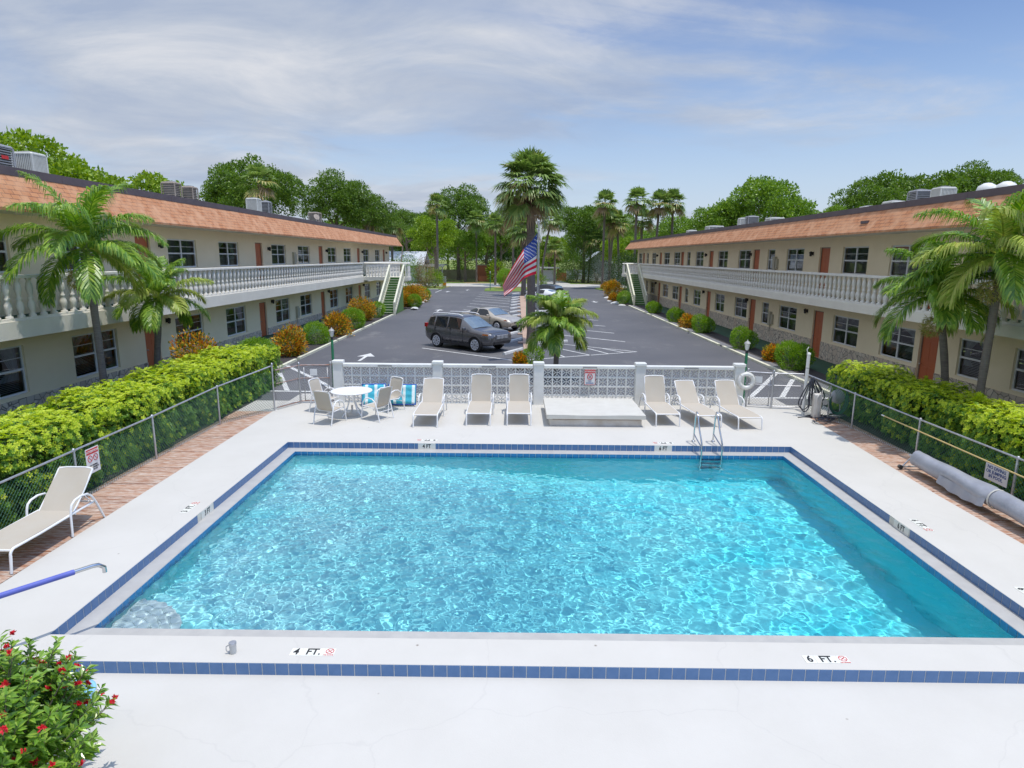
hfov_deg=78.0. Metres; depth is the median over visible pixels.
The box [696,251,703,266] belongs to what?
window
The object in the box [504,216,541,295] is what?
fan palm
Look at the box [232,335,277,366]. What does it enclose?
round shrub
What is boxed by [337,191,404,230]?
broadleaf tree
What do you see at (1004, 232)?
feather palm
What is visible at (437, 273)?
tall shrub
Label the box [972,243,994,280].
window
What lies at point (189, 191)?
roof air conditioner
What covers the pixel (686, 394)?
sun lounger
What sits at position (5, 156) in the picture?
roof air conditioner
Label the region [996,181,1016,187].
roof ventilator
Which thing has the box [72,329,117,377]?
window
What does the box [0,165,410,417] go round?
motel building
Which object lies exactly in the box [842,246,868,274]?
window
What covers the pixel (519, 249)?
broadleaf tree
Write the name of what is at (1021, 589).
depth marker
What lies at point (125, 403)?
hedge
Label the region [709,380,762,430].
sun lounger
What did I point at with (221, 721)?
pool deck
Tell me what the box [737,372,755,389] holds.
life ring
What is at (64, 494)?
sun lounger
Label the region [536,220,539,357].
flagpole
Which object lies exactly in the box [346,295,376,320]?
croton bush
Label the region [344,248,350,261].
window
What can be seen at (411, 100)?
sky
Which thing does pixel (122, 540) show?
pool deck
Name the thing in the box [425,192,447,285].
fan palm
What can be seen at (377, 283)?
window
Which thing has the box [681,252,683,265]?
door
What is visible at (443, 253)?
broadleaf tree
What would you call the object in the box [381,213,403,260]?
fan palm
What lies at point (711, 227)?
roof air conditioner
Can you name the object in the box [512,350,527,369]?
croton bush
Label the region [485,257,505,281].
tall shrub
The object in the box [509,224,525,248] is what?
fan palm
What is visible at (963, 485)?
pool cover reel
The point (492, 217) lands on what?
fan palm
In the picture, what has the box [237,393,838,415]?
pavement
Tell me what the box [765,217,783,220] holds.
roof air conditioner
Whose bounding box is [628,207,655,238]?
fan palm
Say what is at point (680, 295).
door
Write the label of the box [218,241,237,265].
window
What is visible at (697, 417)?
pool ladder
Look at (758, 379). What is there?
chain link gate
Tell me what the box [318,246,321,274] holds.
door
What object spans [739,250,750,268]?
window
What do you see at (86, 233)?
feather palm
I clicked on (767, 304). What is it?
window
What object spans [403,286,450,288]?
lawn
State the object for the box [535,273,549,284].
tall shrub
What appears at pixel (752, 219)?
roof air conditioner
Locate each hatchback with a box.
[524,284,563,294]
[524,289,565,298]
[535,294,577,308]
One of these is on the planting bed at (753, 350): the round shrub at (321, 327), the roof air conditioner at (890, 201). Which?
the round shrub at (321, 327)
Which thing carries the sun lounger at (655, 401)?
on the pool deck at (122, 540)
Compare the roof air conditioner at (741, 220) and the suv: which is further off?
the roof air conditioner at (741, 220)
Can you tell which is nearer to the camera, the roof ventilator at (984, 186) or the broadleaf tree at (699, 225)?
the roof ventilator at (984, 186)
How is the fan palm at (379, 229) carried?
on the ground at (454, 280)
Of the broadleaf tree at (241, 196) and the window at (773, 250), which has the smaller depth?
the window at (773, 250)
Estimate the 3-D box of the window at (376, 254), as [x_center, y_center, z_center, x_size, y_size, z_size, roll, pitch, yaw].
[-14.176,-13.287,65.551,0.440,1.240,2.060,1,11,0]
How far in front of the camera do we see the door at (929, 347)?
22.01 m
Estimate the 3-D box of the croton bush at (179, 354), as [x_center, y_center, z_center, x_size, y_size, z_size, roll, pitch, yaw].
[-12.178,-1.094,24.286,2.051,2.298,1.972,8,14,33]
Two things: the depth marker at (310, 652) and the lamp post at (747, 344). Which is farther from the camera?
the lamp post at (747, 344)
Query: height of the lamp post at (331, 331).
2.160 m
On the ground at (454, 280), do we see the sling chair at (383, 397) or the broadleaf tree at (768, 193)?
the broadleaf tree at (768, 193)
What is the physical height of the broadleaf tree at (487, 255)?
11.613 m
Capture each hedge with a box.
[0,344,283,528]
[826,359,1023,497]
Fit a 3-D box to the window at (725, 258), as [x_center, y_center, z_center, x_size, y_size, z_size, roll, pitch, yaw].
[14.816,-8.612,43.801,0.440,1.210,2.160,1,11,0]
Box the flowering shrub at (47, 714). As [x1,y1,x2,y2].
[0,629,118,767]
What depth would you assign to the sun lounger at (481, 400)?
18.93 m
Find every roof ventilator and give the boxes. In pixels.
[976,183,996,190]
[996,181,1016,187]
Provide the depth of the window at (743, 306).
40.59 m
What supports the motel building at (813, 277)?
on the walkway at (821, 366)
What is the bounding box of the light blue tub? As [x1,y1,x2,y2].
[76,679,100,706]
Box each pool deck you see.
[0,400,1023,683]
[47,673,1023,767]
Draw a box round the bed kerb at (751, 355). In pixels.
[630,305,852,401]
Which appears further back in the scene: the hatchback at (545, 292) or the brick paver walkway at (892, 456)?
the hatchback at (545, 292)
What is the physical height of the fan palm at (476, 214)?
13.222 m
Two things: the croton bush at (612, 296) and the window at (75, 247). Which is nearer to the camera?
the window at (75, 247)
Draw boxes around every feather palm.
[0,170,169,398]
[98,256,214,383]
[515,290,599,375]
[871,238,1022,429]
[899,189,1023,400]
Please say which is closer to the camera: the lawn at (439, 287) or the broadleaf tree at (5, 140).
the broadleaf tree at (5, 140)
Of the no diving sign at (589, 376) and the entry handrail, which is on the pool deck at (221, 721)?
the entry handrail
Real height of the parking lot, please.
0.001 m
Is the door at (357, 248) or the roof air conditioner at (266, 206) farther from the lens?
the door at (357, 248)
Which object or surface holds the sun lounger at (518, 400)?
on the pool deck at (122, 540)
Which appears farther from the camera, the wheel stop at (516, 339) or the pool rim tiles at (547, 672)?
the wheel stop at (516, 339)
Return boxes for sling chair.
[308,377,340,413]
[313,391,346,426]
[361,386,393,422]
[374,376,404,413]
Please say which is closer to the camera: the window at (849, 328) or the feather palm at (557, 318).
the feather palm at (557, 318)
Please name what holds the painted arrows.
on the parking lot
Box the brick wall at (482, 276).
[477,265,504,281]
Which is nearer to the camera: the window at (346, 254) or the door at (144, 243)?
the door at (144, 243)
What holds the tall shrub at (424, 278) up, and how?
on the lawn at (439, 287)
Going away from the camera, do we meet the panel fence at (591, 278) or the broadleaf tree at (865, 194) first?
the broadleaf tree at (865, 194)
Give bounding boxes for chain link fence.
[0,363,275,529]
[805,375,1023,499]
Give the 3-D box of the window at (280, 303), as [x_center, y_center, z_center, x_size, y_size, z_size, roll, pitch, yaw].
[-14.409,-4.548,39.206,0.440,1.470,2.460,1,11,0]
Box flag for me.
[503,234,536,296]
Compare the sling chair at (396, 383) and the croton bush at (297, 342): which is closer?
the sling chair at (396, 383)
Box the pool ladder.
[691,412,722,458]
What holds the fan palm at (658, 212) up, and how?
on the lawn at (597, 288)
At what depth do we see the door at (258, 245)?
35.60 m
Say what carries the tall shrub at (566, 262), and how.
on the ground at (454, 280)
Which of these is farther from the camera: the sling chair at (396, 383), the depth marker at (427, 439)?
the sling chair at (396, 383)
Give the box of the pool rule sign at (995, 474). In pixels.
[984,462,1008,487]
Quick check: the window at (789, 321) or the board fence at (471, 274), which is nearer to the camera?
the window at (789, 321)
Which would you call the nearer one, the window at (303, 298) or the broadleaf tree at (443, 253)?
the window at (303, 298)
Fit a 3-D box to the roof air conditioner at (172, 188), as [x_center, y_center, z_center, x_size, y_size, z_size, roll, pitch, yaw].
[-15.159,-8.489,28.196,0.620,1.080,0.620,1,11,0]
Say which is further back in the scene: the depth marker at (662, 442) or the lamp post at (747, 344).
the lamp post at (747, 344)
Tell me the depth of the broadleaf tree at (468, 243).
116.45 m
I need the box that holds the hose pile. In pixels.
[798,413,846,424]
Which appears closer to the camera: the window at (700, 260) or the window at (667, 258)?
the window at (700, 260)
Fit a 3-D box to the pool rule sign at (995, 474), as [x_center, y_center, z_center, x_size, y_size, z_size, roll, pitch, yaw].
[9.587,1.782,12.524,0.012,0.360,0.600,1,11,0]
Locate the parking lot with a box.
[232,286,830,404]
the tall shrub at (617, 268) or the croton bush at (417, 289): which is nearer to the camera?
the croton bush at (417, 289)
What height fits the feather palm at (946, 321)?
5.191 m
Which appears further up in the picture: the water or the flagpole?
the flagpole
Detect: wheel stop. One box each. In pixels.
[502,347,523,354]
[510,337,522,342]
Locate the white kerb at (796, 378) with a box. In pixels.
[277,289,831,393]
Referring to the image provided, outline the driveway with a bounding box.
[539,281,568,283]
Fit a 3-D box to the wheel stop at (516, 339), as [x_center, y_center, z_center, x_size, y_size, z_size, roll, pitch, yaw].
[0.089,-2.426,35.130,0.160,0.125,2.000,6,13,27]
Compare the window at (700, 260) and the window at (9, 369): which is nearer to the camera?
the window at (9, 369)
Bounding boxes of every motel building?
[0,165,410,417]
[622,184,1023,417]
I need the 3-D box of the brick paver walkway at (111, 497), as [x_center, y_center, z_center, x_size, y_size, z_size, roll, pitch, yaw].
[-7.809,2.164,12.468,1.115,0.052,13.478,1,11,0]
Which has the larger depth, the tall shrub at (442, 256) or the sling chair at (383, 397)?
the tall shrub at (442, 256)
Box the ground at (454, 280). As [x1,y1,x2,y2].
[0,260,1023,396]
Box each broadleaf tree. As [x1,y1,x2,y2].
[0,131,16,151]
[4,126,106,182]
[48,159,184,237]
[197,152,310,216]
[200,182,245,207]
[296,167,380,226]
[324,218,375,230]
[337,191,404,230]
[353,226,415,250]
[382,208,432,250]
[390,236,433,255]
[405,215,458,280]
[416,230,464,268]
[423,182,491,279]
[444,228,491,281]
[461,219,511,264]
[461,234,511,261]
[477,214,520,267]
[485,206,539,248]
[505,243,539,260]
[537,235,569,269]
[551,203,603,282]
[560,226,599,266]
[585,213,639,254]
[599,236,639,282]
[643,215,695,238]
[677,200,747,233]
[701,175,818,226]
[815,203,872,213]
[828,169,931,208]
[871,165,1000,204]
[954,159,1023,191]
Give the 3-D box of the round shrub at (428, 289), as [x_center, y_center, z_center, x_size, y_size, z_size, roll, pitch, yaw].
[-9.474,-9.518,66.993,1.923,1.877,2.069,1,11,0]
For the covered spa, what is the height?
0.352 m
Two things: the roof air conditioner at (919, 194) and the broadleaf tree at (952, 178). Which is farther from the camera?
the broadleaf tree at (952, 178)
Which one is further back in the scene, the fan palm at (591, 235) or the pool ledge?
the fan palm at (591, 235)
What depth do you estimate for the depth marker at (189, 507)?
11.72 m
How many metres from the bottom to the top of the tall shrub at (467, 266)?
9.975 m
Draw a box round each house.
[389,251,429,281]
[585,251,607,280]
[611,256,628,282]
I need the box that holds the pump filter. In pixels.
[811,390,822,416]
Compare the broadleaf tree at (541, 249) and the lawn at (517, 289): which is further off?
the broadleaf tree at (541, 249)
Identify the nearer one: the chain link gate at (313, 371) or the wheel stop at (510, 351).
the chain link gate at (313, 371)
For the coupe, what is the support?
on the parking lot
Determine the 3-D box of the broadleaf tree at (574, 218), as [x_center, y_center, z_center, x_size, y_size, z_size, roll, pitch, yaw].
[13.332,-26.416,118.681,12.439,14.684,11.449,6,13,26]
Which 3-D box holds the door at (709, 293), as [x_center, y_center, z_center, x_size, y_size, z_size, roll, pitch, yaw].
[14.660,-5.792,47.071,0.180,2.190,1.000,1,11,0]
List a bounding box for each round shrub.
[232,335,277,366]
[303,319,330,343]
[342,307,366,328]
[372,301,385,317]
[406,293,421,306]
[421,286,431,300]
[497,268,509,287]
[523,345,544,363]
[616,290,630,303]
[645,300,662,312]
[666,306,684,321]
[691,313,716,332]
[729,324,759,349]
[773,339,816,370]
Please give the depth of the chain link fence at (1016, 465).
14.94 m
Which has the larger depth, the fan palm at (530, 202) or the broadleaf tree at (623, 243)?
the broadleaf tree at (623, 243)
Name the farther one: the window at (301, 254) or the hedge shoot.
the window at (301, 254)
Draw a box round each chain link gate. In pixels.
[275,362,333,407]
[744,368,803,408]
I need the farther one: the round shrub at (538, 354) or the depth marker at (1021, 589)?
the round shrub at (538, 354)
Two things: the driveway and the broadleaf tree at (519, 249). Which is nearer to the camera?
the driveway
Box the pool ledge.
[65,448,1023,644]
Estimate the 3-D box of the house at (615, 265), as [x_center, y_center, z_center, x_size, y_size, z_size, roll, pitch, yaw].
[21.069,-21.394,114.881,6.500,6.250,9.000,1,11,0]
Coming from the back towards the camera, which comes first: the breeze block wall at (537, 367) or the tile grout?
the breeze block wall at (537, 367)
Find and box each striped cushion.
[361,384,385,404]
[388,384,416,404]
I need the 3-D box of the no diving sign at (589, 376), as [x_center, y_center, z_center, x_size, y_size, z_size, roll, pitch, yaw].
[2.448,-0.212,19.880,0.347,0.492,0.036,1,11,0]
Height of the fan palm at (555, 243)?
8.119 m
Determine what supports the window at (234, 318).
in the motel building at (259, 268)
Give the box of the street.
[404,283,623,287]
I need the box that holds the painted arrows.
[358,290,594,360]
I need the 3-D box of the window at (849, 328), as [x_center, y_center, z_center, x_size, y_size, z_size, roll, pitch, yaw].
[14.663,-2.272,27.455,0.440,1.270,2.260,1,11,0]
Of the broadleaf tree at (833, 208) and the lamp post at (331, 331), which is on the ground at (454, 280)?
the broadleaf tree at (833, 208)
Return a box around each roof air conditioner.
[0,144,15,166]
[11,151,48,172]
[160,181,182,196]
[180,185,198,199]
[246,197,261,210]
[261,200,271,212]
[308,212,321,221]
[705,225,723,229]
[737,217,745,224]
[744,215,758,223]
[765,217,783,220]
[882,200,901,203]
[906,189,930,200]
[930,186,956,196]
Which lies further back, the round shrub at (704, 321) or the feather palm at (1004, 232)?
the round shrub at (704, 321)
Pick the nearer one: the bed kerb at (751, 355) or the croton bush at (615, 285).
the bed kerb at (751, 355)
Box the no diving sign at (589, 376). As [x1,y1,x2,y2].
[584,369,595,384]
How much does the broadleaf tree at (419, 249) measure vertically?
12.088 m
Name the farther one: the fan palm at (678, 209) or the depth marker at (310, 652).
the fan palm at (678, 209)
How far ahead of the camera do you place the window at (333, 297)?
50.84 m
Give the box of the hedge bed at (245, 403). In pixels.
[3,398,1023,527]
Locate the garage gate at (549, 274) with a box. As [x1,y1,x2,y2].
[540,267,558,280]
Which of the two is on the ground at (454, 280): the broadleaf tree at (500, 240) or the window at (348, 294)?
the broadleaf tree at (500, 240)
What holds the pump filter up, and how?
on the brick paver walkway at (892, 456)
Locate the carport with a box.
[424,264,446,280]
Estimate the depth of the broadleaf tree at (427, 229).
107.47 m
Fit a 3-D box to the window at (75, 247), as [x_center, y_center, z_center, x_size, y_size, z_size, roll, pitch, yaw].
[-14.519,-4.340,20.966,0.440,1.240,2.260,1,11,0]
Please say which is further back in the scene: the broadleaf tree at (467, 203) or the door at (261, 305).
the broadleaf tree at (467, 203)
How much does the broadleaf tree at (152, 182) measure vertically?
9.742 m
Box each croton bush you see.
[168,326,220,361]
[269,322,308,357]
[320,309,354,336]
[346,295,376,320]
[403,283,431,302]
[403,289,414,306]
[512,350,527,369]
[603,279,624,296]
[608,292,616,301]
[678,312,695,327]
[761,342,783,361]
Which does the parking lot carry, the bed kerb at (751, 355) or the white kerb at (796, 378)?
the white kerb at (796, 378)
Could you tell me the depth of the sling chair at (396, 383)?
19.32 m
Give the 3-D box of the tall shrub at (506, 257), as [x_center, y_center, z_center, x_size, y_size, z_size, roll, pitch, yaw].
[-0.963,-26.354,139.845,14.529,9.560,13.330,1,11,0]
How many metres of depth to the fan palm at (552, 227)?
102.63 m
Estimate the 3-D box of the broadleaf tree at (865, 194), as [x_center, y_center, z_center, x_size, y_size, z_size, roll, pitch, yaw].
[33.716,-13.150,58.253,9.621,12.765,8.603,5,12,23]
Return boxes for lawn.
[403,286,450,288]
[484,287,526,291]
[595,287,626,294]
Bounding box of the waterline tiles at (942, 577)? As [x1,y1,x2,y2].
[95,452,1023,637]
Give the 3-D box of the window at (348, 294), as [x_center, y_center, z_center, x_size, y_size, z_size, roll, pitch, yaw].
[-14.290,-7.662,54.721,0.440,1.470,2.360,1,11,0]
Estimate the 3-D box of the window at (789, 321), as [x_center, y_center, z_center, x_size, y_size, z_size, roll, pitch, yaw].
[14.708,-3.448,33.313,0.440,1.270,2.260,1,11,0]
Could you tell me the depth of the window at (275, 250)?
38.70 m
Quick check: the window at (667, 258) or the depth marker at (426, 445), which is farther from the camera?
the window at (667, 258)
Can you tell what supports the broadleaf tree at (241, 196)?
on the ground at (454, 280)
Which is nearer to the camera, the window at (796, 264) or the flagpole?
the flagpole
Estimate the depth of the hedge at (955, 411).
15.34 m
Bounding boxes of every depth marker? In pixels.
[179,502,199,512]
[201,503,212,518]
[289,648,335,655]
[417,439,437,440]
[418,443,435,448]
[652,442,673,443]
[654,446,671,450]
[802,655,851,663]
[893,519,908,536]
[909,519,934,531]
[1014,587,1023,593]
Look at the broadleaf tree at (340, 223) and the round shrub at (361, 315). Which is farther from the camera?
the broadleaf tree at (340, 223)
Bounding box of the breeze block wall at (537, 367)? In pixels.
[331,359,745,405]
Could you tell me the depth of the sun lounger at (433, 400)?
18.75 m
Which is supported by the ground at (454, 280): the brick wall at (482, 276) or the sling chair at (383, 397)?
the brick wall at (482, 276)
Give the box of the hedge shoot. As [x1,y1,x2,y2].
[970,391,987,402]
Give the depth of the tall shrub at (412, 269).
92.80 m
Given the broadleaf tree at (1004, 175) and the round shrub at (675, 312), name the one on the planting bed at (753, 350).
the round shrub at (675, 312)
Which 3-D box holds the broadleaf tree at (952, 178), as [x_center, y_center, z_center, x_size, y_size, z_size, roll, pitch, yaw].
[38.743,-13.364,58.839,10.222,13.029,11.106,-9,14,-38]
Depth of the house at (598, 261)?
126.80 m
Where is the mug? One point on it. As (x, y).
(232, 647)
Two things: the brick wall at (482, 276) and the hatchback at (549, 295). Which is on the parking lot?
the hatchback at (549, 295)
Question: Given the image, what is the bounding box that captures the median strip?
[517,296,534,350]
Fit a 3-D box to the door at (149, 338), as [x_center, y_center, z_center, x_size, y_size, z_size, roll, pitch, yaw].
[-14.369,-1.498,25.207,0.180,1.940,1.000,1,11,0]
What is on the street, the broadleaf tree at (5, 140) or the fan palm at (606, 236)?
the fan palm at (606, 236)
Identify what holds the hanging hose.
hanging from the chain link fence at (1016, 465)
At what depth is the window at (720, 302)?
44.92 m
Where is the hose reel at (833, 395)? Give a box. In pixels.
[827,386,848,420]
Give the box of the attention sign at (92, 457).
[85,445,100,472]
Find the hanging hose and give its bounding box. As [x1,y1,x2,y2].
[798,377,824,411]
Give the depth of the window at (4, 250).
17.96 m
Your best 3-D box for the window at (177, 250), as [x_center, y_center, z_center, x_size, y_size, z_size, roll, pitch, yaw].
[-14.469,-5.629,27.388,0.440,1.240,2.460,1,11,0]
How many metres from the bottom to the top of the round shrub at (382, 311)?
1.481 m
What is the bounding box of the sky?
[0,0,1023,259]
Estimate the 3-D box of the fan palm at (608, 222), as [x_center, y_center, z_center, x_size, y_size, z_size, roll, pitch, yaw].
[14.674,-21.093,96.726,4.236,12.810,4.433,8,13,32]
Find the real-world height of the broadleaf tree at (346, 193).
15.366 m
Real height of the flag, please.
2.740 m
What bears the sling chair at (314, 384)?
on the pool deck at (122, 540)
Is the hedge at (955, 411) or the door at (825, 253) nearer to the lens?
the hedge at (955, 411)
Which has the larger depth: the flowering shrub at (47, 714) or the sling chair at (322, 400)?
the sling chair at (322, 400)
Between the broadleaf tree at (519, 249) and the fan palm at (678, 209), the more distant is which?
the broadleaf tree at (519, 249)
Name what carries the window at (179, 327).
in the motel building at (259, 268)
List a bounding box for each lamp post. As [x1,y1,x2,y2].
[329,327,333,386]
[742,340,750,402]
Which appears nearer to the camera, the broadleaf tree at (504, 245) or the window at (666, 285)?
the window at (666, 285)
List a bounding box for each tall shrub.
[395,254,424,286]
[414,252,436,287]
[418,267,446,287]
[427,249,481,277]
[447,249,502,269]
[479,248,521,272]
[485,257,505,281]
[508,259,556,278]
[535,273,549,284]
[536,251,586,276]
[552,262,581,282]
[560,221,599,282]
[576,221,613,283]
[605,253,632,289]
[613,250,637,290]
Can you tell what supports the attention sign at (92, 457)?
attached to the chain link fence at (73, 450)
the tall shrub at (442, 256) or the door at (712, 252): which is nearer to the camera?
the door at (712, 252)
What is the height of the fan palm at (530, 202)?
10.256 m
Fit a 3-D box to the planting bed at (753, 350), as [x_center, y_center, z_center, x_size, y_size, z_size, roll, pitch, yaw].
[0.429,-4.997,48.207,24.800,0.070,55.500,1,11,0]
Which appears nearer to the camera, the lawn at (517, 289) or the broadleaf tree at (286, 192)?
the broadleaf tree at (286, 192)
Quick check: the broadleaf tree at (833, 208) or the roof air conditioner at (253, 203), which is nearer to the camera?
the roof air conditioner at (253, 203)
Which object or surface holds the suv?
on the parking lot
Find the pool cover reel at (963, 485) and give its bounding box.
[897,451,1023,524]
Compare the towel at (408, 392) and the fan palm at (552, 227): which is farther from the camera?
the fan palm at (552, 227)
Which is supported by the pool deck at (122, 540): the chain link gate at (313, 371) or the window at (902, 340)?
the chain link gate at (313, 371)
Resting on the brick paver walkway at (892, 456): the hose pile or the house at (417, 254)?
the hose pile
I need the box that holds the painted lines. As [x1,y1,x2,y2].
[270,291,827,398]
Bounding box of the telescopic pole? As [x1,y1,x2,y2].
[881,414,1023,477]
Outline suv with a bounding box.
[424,311,510,351]
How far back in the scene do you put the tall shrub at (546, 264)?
136.92 m
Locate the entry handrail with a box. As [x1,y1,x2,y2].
[0,563,106,598]
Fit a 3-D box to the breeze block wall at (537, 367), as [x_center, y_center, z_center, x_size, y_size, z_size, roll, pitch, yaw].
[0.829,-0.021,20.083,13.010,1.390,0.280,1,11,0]
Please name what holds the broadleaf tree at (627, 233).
on the ground at (454, 280)
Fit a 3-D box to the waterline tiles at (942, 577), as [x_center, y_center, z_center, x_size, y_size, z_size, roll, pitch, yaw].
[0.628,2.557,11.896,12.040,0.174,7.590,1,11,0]
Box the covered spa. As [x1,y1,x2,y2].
[543,398,645,426]
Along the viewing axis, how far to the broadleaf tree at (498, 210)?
131.57 m
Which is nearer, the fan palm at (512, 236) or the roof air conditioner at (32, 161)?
the roof air conditioner at (32, 161)
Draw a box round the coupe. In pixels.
[462,307,522,329]
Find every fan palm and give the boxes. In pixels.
[237,162,280,203]
[361,218,386,232]
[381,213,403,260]
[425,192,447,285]
[464,209,486,281]
[483,212,505,284]
[489,147,570,343]
[500,208,516,266]
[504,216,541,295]
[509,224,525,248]
[540,209,563,281]
[545,238,565,283]
[581,226,601,282]
[591,189,618,288]
[596,205,622,279]
[600,218,622,279]
[605,209,629,282]
[623,186,652,261]
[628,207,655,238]
[645,189,673,236]
[658,188,685,234]
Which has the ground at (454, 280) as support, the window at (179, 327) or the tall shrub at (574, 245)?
the tall shrub at (574, 245)
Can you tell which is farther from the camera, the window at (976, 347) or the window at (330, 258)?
the window at (330, 258)
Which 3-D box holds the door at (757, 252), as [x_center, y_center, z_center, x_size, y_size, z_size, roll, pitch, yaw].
[14.615,-6.911,37.770,0.180,2.195,1.000,1,11,0]
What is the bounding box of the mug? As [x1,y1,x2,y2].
[226,640,236,654]
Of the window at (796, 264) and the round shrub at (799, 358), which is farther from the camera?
the window at (796, 264)
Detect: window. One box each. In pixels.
[0,234,8,272]
[0,345,27,399]
[57,238,100,270]
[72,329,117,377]
[167,239,195,267]
[175,313,203,348]
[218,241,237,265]
[226,306,245,336]
[271,244,284,264]
[275,298,288,322]
[298,246,308,263]
[300,294,311,315]
[328,247,335,262]
[330,289,337,307]
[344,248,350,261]
[346,286,351,303]
[363,249,367,261]
[365,283,369,298]
[375,250,378,260]
[376,281,380,295]
[663,284,667,296]
[665,252,669,264]
[673,286,677,299]
[674,252,679,264]
[694,290,700,305]
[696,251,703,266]
[715,294,724,311]
[718,251,727,267]
[735,297,746,317]
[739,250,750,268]
[762,302,768,323]
[768,249,774,269]
[779,305,796,331]
[787,248,804,271]
[833,315,858,347]
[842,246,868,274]
[880,326,915,362]
[890,245,923,275]
[957,338,983,379]
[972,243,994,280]
[1011,348,1023,392]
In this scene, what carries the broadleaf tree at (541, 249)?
on the ground at (454, 280)
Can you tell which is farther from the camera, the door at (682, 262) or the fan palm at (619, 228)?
the fan palm at (619, 228)
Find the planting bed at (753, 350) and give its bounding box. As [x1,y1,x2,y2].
[263,298,862,395]
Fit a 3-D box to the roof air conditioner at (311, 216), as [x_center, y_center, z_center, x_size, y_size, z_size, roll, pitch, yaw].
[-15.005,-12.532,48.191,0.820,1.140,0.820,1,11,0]
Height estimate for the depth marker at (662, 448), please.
0.148 m
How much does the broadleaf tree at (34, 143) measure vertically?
11.586 m
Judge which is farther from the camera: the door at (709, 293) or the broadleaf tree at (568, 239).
the broadleaf tree at (568, 239)
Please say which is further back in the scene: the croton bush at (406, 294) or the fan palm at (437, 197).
the fan palm at (437, 197)
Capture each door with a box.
[134,236,149,289]
[144,326,153,369]
[255,243,262,286]
[259,302,266,335]
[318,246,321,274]
[321,291,324,317]
[357,248,358,262]
[679,286,681,308]
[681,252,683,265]
[706,291,710,316]
[710,251,713,269]
[749,299,755,335]
[753,249,759,286]
[812,310,823,357]
[819,247,830,294]
[917,331,938,380]
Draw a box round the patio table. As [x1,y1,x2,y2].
[330,386,371,417]
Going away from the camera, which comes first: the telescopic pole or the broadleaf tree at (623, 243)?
the telescopic pole
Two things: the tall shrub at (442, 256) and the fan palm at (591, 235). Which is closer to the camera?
the fan palm at (591, 235)
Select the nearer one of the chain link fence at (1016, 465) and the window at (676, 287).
the chain link fence at (1016, 465)
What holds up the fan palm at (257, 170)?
on the ground at (454, 280)
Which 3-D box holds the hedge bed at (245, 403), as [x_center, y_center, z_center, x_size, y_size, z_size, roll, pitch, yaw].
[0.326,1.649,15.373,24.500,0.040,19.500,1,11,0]
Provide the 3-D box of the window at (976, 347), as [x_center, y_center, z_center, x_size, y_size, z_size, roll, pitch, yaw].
[14.605,-0.757,19.906,0.440,1.270,1.160,1,11,0]
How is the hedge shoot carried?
attached to the hedge at (955, 411)
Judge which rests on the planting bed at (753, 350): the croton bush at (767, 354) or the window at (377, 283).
the croton bush at (767, 354)
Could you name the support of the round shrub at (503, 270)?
on the lawn at (517, 289)
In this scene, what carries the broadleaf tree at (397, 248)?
on the ground at (454, 280)
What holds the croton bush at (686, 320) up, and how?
on the planting bed at (753, 350)
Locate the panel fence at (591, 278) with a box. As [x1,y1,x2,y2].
[566,269,592,279]
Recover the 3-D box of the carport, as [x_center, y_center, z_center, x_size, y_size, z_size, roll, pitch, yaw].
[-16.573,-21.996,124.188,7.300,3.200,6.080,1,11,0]
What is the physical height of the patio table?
0.760 m
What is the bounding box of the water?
[101,454,1018,637]
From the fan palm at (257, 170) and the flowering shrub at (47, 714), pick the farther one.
the fan palm at (257, 170)
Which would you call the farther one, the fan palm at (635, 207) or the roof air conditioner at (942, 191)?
the fan palm at (635, 207)
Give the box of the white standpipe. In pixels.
[801,347,810,414]
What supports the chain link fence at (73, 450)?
on the brick paver walkway at (111, 497)
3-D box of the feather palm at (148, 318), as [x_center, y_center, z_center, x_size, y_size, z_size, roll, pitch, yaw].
[-11.508,-1.887,20.599,3.340,4.725,3.115,5,12,20]
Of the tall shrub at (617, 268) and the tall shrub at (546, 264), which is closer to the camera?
the tall shrub at (617, 268)
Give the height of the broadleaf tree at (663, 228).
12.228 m
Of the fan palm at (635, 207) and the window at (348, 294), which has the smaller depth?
the window at (348, 294)
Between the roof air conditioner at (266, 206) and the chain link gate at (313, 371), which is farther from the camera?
the roof air conditioner at (266, 206)
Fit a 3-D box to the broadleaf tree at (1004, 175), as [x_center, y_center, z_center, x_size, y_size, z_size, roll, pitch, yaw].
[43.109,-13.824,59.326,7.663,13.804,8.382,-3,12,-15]
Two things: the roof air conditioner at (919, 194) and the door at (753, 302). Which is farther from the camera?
the door at (753, 302)
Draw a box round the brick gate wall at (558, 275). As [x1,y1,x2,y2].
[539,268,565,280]
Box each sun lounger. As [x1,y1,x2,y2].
[0,466,105,573]
[412,378,446,427]
[466,374,494,425]
[506,374,531,425]
[638,375,680,426]
[671,380,721,427]
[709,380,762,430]
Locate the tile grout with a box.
[52,442,1019,682]
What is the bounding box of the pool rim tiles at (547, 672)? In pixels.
[18,442,1023,683]
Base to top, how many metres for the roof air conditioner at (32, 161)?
1.010 m
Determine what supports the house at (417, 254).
on the ground at (454, 280)
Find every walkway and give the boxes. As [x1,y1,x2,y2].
[0,411,271,583]
[1,297,997,443]
[811,416,1023,543]
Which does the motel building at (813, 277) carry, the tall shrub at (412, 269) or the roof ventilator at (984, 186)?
the roof ventilator at (984, 186)
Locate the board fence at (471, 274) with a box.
[439,269,475,278]
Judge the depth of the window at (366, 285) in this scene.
62.01 m
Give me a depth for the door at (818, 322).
30.11 m

